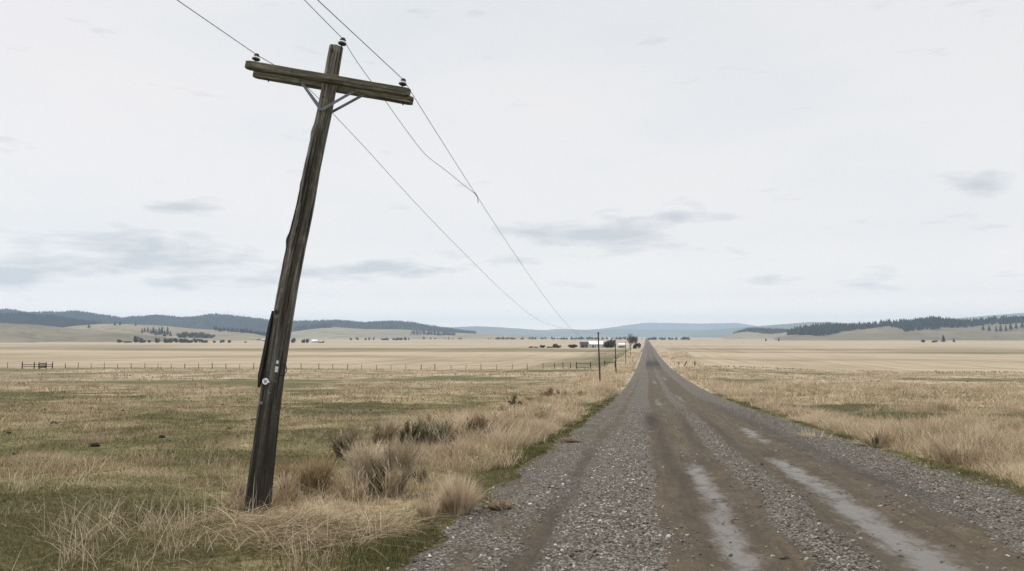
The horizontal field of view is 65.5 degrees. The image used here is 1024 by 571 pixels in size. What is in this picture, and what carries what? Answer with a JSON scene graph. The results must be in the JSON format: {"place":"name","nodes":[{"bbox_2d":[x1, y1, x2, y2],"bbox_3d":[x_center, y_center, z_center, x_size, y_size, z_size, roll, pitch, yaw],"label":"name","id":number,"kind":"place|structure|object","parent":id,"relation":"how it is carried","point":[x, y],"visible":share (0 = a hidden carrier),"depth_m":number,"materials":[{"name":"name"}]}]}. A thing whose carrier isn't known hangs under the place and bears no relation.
{"place":"outdoors","nodes":[
{"label":"outdoors","id":0,"kind":"place"},
{"bbox_2d":[0,332,45,342],"bbox_3d":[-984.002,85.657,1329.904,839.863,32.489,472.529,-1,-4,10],"label":"foothill","id":1,"kind":"structure","parent":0,"point":[12,338],"depth_m":1227.60,"materials":[{"name":"beige plant"}]},
{"bbox_2d":[0,323,179,341],"bbox_3d":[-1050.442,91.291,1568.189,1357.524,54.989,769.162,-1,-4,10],"label":"foothill","id":2,"kind":"structure","parent":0,"point":[51,333],"depth_m":1407.88,"materials":[{"name":"beige plant"}]},
{"bbox_2d":[64,324,265,340],"bbox_3d":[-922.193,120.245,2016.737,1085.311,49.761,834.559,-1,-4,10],"label":"foothill","id":3,"kind":"structure","parent":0,"point":[225,335],"depth_m":1889.30,"materials":[{"name":"beige plant"}]},
{"bbox_2d":[181,332,188,337],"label":"thicket bush","id":4,"kind":"object","parent":3,"relation":"on","point":[184,334],"visible":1,"depth_m":1734.30,"materials":[{"name":"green plant"}]},
{"bbox_2d":[187,332,194,337],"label":"thicket bush","id":5,"kind":"object","parent":3,"relation":"on","point":[190,335],"visible":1,"depth_m":1734.65,"materials":[{"name":"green plant"}]},
{"bbox_2d":[193,332,202,337],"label":"thicket bush","id":6,"kind":"object","parent":3,"relation":"on","point":[197,335],"visible":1,"depth_m":1731.56,"materials":[{"name":"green plant"}]},
{"bbox_2d":[213,326,265,335],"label":"forest","id":7,"kind":"object","parent":3,"relation":"on","point":[241,330],"visible":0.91,"depth_m":2023.41,"materials":[{"name":"green plant"}]},
{"bbox_2d":[0,311,459,334],"bbox_3d":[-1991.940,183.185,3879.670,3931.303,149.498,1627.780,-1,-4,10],"label":"wooded hill","id":8,"kind":"structure","parent":0,"point":[201,323],"depth_m":3647.93,"materials":[{"name":"green plant"}]},
{"bbox_2d":[0,308,476,333],"bbox_3d":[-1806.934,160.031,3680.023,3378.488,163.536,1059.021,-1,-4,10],"label":"forest","id":9,"kind":"object","parent":8,"relation":"on","point":[252,322],"visible":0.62,"depth_m":3693.97,"materials":[{"name":"green plant"}]},
{"bbox_2d":[290,327,550,338],"bbox_3d":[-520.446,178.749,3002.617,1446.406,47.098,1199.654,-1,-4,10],"label":"dry hill","id":10,"kind":"structure","parent":0,"point":[335,333],"depth_m":2792.18,"materials":[{"name":"beige plant"}]},
{"bbox_2d":[294,322,331,330],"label":"forest","id":11,"kind":"object","parent":10,"relation":"on","point":[315,326],"visible":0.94,"depth_m":3024.00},
{"bbox_2d":[410,329,454,335],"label":"forest","id":12,"kind":"object","parent":10,"relation":"on","point":[434,333],"visible":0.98,"depth_m":2808.24,"materials":[{"name":"plant"}]},
{"bbox_2d":[0,337,1023,570],"bbox_3d":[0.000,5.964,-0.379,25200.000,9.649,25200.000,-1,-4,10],"label":"ground","id":13,"kind":"structure","parent":0,"point":[905,356],"depth_m":109.95,"materials":[{"name":"beige plant"}]},
{"bbox_2d":[21,362,52,368],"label":"timber fence","id":14,"kind":"object","parent":13,"relation":"on","point":[38,366],"visible":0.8,"depth_m":184.75,"materials":[{"name":"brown wood"}]},
{"bbox_2d":[90,442,99,446],"bbox_3d":[-9.954,3.825,19.033,0.261,0.139,0.194,-1,-4,10],"label":"dung clod","id":15,"kind":"object","parent":13,"relation":"on","point":[96,444],"visible":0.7,"depth_m":18.97,"materials":[{"name":"brown soil"}]},
{"bbox_2d":[219,473,247,501],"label":"grass tussock","id":16,"kind":"object","parent":13,"relation":"on","point":[242,488],"depth_m":11.35,"materials":[{"name":"plant"}]},
{"bbox_2d":[0,454,498,570],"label":"straw stalks","id":17,"kind":"object","parent":13,"relation":"on","point":[319,531],"visible":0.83,"depth_m":9.08,"materials":[{"name":"beige plant"}]},
{"bbox_2d":[0,362,570,369],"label":"wire fence","id":18,"kind":"object","parent":13,"relation":"on","point":[78,365],"visible":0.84,"depth_m":185.17,"materials":[{"name":"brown wood"}]},
{"bbox_2d":[272,468,307,501],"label":"grass tussock","id":19,"kind":"object","parent":13,"relation":"on","point":[286,487],"depth_m":11.63,"materials":[{"name":"plant"}]},
{"bbox_2d":[273,448,346,493],"bbox_3d":[-3.269,2.866,12.479,1.474,0.806,1.322,2,-4,-26],"label":"grass tussock","id":20,"kind":"object","parent":13,"relation":"on","point":[315,473],"depth_m":12.29,"materials":[{"name":"beige plant"}]},
{"bbox_2d":[244,37,413,513],"bbox_3d":[-2.443,-0.062,10.556,2.198,6.589,0.452,0,-4,0],"label":"utility pole","id":21,"kind":"object","parent":13,"relation":"on","point":[329,82],"visible":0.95,"depth_m":10.52,"materials":[{"name":"brown wood"}]},
{"bbox_2d":[177,0,586,331],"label":"power line","id":22,"kind":"object","parent":21,"relation":"attached to","point":[355,137],"visible":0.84,"depth_m":14.42,"materials":[{"name":"metal"}]},
{"bbox_2d":[304,0,474,193],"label":"power line","id":23,"kind":"object","parent":21,"relation":"attached to","point":[385,101],"visible":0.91,"depth_m":12.88,"materials":[{"name":"metal"}]},
{"bbox_2d":[318,0,597,337],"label":"power line","id":24,"kind":"object","parent":21,"relation":"attached to","point":[429,121],"visible":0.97,"depth_m":11.43,"materials":[{"name":"metal"}]},
{"bbox_2d":[325,421,377,456],"bbox_3d":[-3.713,3.459,17.965,1.194,0.883,1.166,-1,-4,10],"label":"sagebrush","id":25,"kind":"object","parent":13,"relation":"on","point":[338,442],"visible":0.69,"depth_m":17.86,"materials":[{"name":"beige plant"}]},
{"bbox_2d":[328,470,375,500],"bbox_3d":[-2.356,2.926,11.726,0.704,0.510,0.861,-3,-5,37],"label":"grass tussock","id":26,"kind":"object","parent":13,"relation":"on","point":[358,487],"depth_m":11.72,"materials":[{"name":"plant"}]},
{"bbox_2d":[335,437,385,464],"bbox_3d":[-2.844,3.252,15.716,1.540,0.641,1.119,2,-4,-26],"label":"grass tussock","id":27,"kind":"object","parent":13,"relation":"on","point":[374,452],"depth_m":15.70,"materials":[{"name":"plant"}]},
{"bbox_2d":[350,337,408,339],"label":"treeline","id":28,"kind":"object","parent":13,"relation":"on","point":[357,338],"visible":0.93,"depth_m":1873.08,"materials":[{"name":"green plant"}]},
{"bbox_2d":[328,429,440,497],"bbox_3d":[-1.999,2.668,12.074,1.897,1.059,1.550,-1,-4,10],"label":"sagebrush","id":29,"kind":"object","parent":13,"relation":"on","point":[394,464],"visible":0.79,"depth_m":12.02,"materials":[{"name":"beige plant"}]},
{"bbox_2d":[365,413,408,443],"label":"grass tussock","id":30,"kind":"object","parent":13,"relation":"on","point":[389,428],"depth_m":20.17,"materials":[{"name":"beige plant"}]},
{"bbox_2d":[392,418,422,445],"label":"sagebrush","id":31,"kind":"object","parent":13,"relation":"on","point":[402,433],"visible":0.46,"depth_m":19.55,"materials":[{"name":"green plant"}]},
{"bbox_2d":[402,430,434,447],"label":"grass tussock","id":32,"kind":"object","parent":13,"relation":"on","point":[427,441],"depth_m":18.82,"materials":[{"name":"beige plant"}]},
{"bbox_2d":[408,461,437,483],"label":"grass tussock","id":33,"kind":"object","parent":13,"relation":"on","point":[423,471],"depth_m":13.82,"materials":[{"name":"beige plant"}]},
{"bbox_2d":[410,409,439,428],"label":"grass tussock","id":34,"kind":"object","parent":13,"relation":"on","point":[420,418],"depth_m":24.31,"materials":[{"name":"beige plant"}]},
{"bbox_2d":[410,496,442,520],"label":"grass tussock","id":35,"kind":"object","parent":13,"relation":"on","point":[423,511],"depth_m":10.05,"materials":[{"name":"plant"}]},
{"bbox_2d":[412,418,456,446],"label":"sagebrush","id":36,"kind":"object","parent":13,"relation":"on","point":[431,436],"visible":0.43,"depth_m":19.38,"materials":[{"name":"plant"}]},
{"bbox_2d":[437,417,473,441],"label":"grass tussock","id":37,"kind":"object","parent":13,"relation":"on","point":[457,428],"depth_m":20.04,"materials":[{"name":"plant"}]},
{"bbox_2d":[427,467,490,514],"bbox_3d":[-0.720,2.685,10.397,1.009,0.654,0.916,-1,-4,10],"label":"grass tussock","id":38,"kind":"object","parent":13,"relation":"on","point":[455,498],"depth_m":10.35,"materials":[{"name":"plant"}]},
{"bbox_2d":[453,427,479,439],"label":"grass tussock","id":39,"kind":"object","parent":13,"relation":"on","point":[467,433],"depth_m":20.13,"materials":[{"name":"plant"}]},
{"bbox_2d":[453,414,493,438],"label":"sagebrush","id":40,"kind":"object","parent":13,"relation":"on","point":[475,425],"visible":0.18,"depth_m":20.45,"materials":[{"name":"green plant"}]},
{"bbox_2d":[463,408,515,434],"bbox_3d":[-0.660,3.726,21.274,1.959,0.995,1.350,-1,-4,10],"label":"grass tussock","id":41,"kind":"object","parent":13,"relation":"on","point":[478,416],"depth_m":21.34,"materials":[{"name":"beige plant"}]},
{"bbox_2d":[494,402,511,410],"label":"grass tussock","id":42,"kind":"object","parent":13,"relation":"on","point":[502,405],"depth_m":39.32,"materials":[{"name":"plant"}]},
{"bbox_2d":[490,410,516,427],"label":"grass tussock","id":43,"kind":"object","parent":13,"relation":"on","point":[501,419],"depth_m":24.18,"materials":[{"name":"beige plant"}]},
{"bbox_2d":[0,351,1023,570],"bbox_3d":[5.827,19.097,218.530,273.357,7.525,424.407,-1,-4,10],"label":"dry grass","id":44,"kind":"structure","parent":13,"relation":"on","point":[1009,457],"depth_m":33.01,"materials":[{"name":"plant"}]},
{"bbox_2d":[508,393,516,405],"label":"juniper seedling","id":45,"kind":"object","parent":13,"relation":"on","point":[514,397],"visible":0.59,"depth_m":45.14,"materials":[{"name":"plant"}]},
{"bbox_2d":[423,336,641,339],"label":"treeline","id":46,"kind":"object","parent":13,"relation":"on","point":[563,338],"visible":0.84,"depth_m":2277.47,"materials":[{"name":"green plant"}]},
{"bbox_2d":[527,407,551,420],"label":"grass tussock","id":47,"kind":"object","parent":13,"relation":"on","point":[545,412],"depth_m":29.56,"materials":[{"name":"beige plant"}]},
{"bbox_2d":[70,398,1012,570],"bbox_3d":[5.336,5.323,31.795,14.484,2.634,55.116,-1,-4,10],"label":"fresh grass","id":48,"kind":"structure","parent":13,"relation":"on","point":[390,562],"depth_m":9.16,"materials":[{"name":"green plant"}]},
{"bbox_2d":[530,406,555,414],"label":"grass tussock","id":49,"kind":"object","parent":13,"relation":"on","point":[542,410],"depth_m":33.72,"materials":[{"name":"plant"}]},
{"bbox_2d":[537,388,553,395],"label":"sagebrush","id":50,"kind":"object","parent":13,"relation":"on","point":[549,392],"visible":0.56,"depth_m":59.24,"materials":[{"name":"brown plant"}]},
{"bbox_2d":[552,385,574,395],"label":"grass tussock","id":51,"kind":"object","parent":13,"relation":"on","point":[557,391],"depth_m":59.75,"materials":[{"name":"plant"}]},
{"bbox_2d":[576,362,590,368],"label":"timber fence","id":52,"kind":"object","parent":13,"relation":"on","point":[583,367],"visible":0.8,"depth_m":181.07,"materials":[{"name":"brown wood"}]},
{"bbox_2d":[579,342,588,347],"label":"shed","id":53,"kind":"structure","parent":13,"relation":"on","point":[583,344],"depth_m":638.24,"materials":[{"name":"grey metal"}]},
{"bbox_2d":[588,341,594,347],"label":"white barn","id":54,"kind":"structure","parent":13,"relation":"on","point":[591,344],"depth_m":642.27,"materials":[{"name":"metal"}]},
{"bbox_2d":[598,332,600,380],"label":"utility pole","id":55,"kind":"object","parent":13,"relation":"on","point":[599,358],"visible":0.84,"depth_m":101.60,"materials":[{"name":"brown wood"}]},
{"bbox_2d":[595,341,603,347],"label":"white barn","id":56,"kind":"structure","parent":13,"relation":"on","point":[601,343],"depth_m":640.99,"materials":[{"name":"metal"}]},
{"bbox_2d":[603,339,614,347],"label":"bush","id":57,"kind":"object","parent":13,"relation":"on","point":[609,344],"visible":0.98,"depth_m":636.38,"materials":[{"name":"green plant"}]},
{"bbox_2d":[615,340,616,371],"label":"utility pole","id":58,"kind":"object","parent":13,"relation":"on","point":[615,357],"visible":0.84,"depth_m":146.38,"materials":[{"name":"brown wood"}]},
{"bbox_2d":[627,333,637,348],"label":"bare tree","id":59,"kind":"object","parent":13,"relation":"on","point":[631,339],"visible":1,"depth_m":572.91,"materials":[{"name":"grey plant"}]},
{"bbox_2d":[633,343,641,348],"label":"bush","id":60,"kind":"object","parent":13,"relation":"on","point":[635,346],"visible":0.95,"depth_m":577.57,"materials":[{"name":"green plant"}]},
{"bbox_2d":[647,337,689,339],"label":"treeline","id":61,"kind":"object","parent":13,"relation":"on","point":[682,338],"visible":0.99,"depth_m":2062.99,"materials":[{"name":"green plant"}]},
{"bbox_2d":[849,420,897,446],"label":"grass tussock","id":62,"kind":"object","parent":13,"relation":"on","point":[882,434],"depth_m":20.97,"materials":[{"name":"plant"}]},
{"bbox_2d":[919,430,998,462],"bbox_3d":[9.470,3.451,17.166,1.951,0.753,1.356,2,-4,-24],"label":"grass tussock","id":63,"kind":"object","parent":13,"relation":"on","point":[952,451],"depth_m":16.93,"materials":[{"name":"plant"}]},
{"bbox_2d":[0,0,1023,329],"label":"sky","id":64,"kind":"structure","parent":0,"point":[750,162],"materials":[{"name":"white"}]},
{"bbox_2d":[446,326,702,336],"bbox_3d":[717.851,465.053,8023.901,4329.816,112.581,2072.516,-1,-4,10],"label":"ridge","id":65,"kind":"structure","parent":0,"point":[588,333],"depth_m":7778.11,"materials":[{"name":"grey"}]},
{"bbox_2d":[591,323,753,329],"bbox_3d":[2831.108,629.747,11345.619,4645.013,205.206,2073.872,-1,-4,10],"label":"ridge","id":66,"kind":"structure","parent":0,"point":[690,326],"depth_m":11279.94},
{"bbox_2d":[374,338,1023,570],"bbox_3d":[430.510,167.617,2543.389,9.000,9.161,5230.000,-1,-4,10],"label":"gravel road","id":67,"kind":"structure","parent":0,"point":[656,381],"depth_m":10.89,"materials":[{"name":"grey gravel"}]},
{"bbox_2d":[482,492,526,509],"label":"dead grass clump","id":68,"kind":"object","parent":67,"relation":"on","point":[494,505],"visible":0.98,"depth_m":10.62,"materials":[{"name":"beige plant"}]},
{"bbox_2d":[552,434,590,442],"bbox_3d":[1.560,4.098,21.333,1.224,0.273,1.198,-1,-4,10],"label":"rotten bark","id":69,"kind":"object","parent":67,"relation":"on","point":[568,440],"visible":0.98,"depth_m":21.22,"materials":[{"name":"brown wood"}]},
{"bbox_2d":[798,427,841,438],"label":"grass tussock","id":70,"kind":"object","parent":67,"relation":"on","point":[806,434],"depth_m":23.34,"materials":[{"name":"plant"}]},
{"bbox_2d":[722,331,786,338],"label":"wooded hill","id":71,"kind":"structure","parent":0,"point":[748,335],"depth_m":2695.54,"materials":[{"name":"beige plant"}]},
{"bbox_2d":[733,327,789,333],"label":"forest","id":72,"kind":"object","parent":71,"relation":"on","point":[763,330],"visible":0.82,"depth_m":2823.00,"materials":[{"name":"green plant"}]},
{"bbox_2d":[689,322,856,337],"bbox_3d":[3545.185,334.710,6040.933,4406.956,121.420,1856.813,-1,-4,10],"label":"ridge","id":73,"kind":"structure","parent":0,"point":[717,333],"depth_m":5980.88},
{"bbox_2d":[775,322,1023,340],"bbox_3d":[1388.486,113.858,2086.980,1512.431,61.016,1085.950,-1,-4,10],"label":"dry hill","id":74,"kind":"structure","parent":0,"point":[888,333],"depth_m":1887.52,"materials":[{"name":"beige plant"}]},
{"bbox_2d":[786,315,1023,335],"bbox_3d":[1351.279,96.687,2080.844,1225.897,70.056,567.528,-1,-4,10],"label":"pine plantation","id":75,"kind":"object","parent":74,"relation":"on","point":[931,321],"visible":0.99,"depth_m":2087.72,"materials":[{"name":"green plant"}]},
{"bbox_2d":[956,313,1023,320],"bbox_3d":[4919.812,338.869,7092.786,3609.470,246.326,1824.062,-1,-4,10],"label":"ridge","id":76,"kind":"structure","parent":0,"point":[1010,315],"depth_m":7107.91,"materials":[{"name":"green plant"}]},
{"bbox_3d":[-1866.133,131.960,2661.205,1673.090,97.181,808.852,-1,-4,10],"label":"wooded hill","id":77,"kind":"structure","parent":0,"visible":0},
{"bbox_2d":[0,311,110,326],"bbox_3d":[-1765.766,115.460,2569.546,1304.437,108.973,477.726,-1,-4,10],"label":"forest","id":78,"kind":"object","parent":77,"relation":"on","point":[49,320],"visible":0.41,"depth_m":2591.97,"materials":[{"name":"green plant"}]}
]}

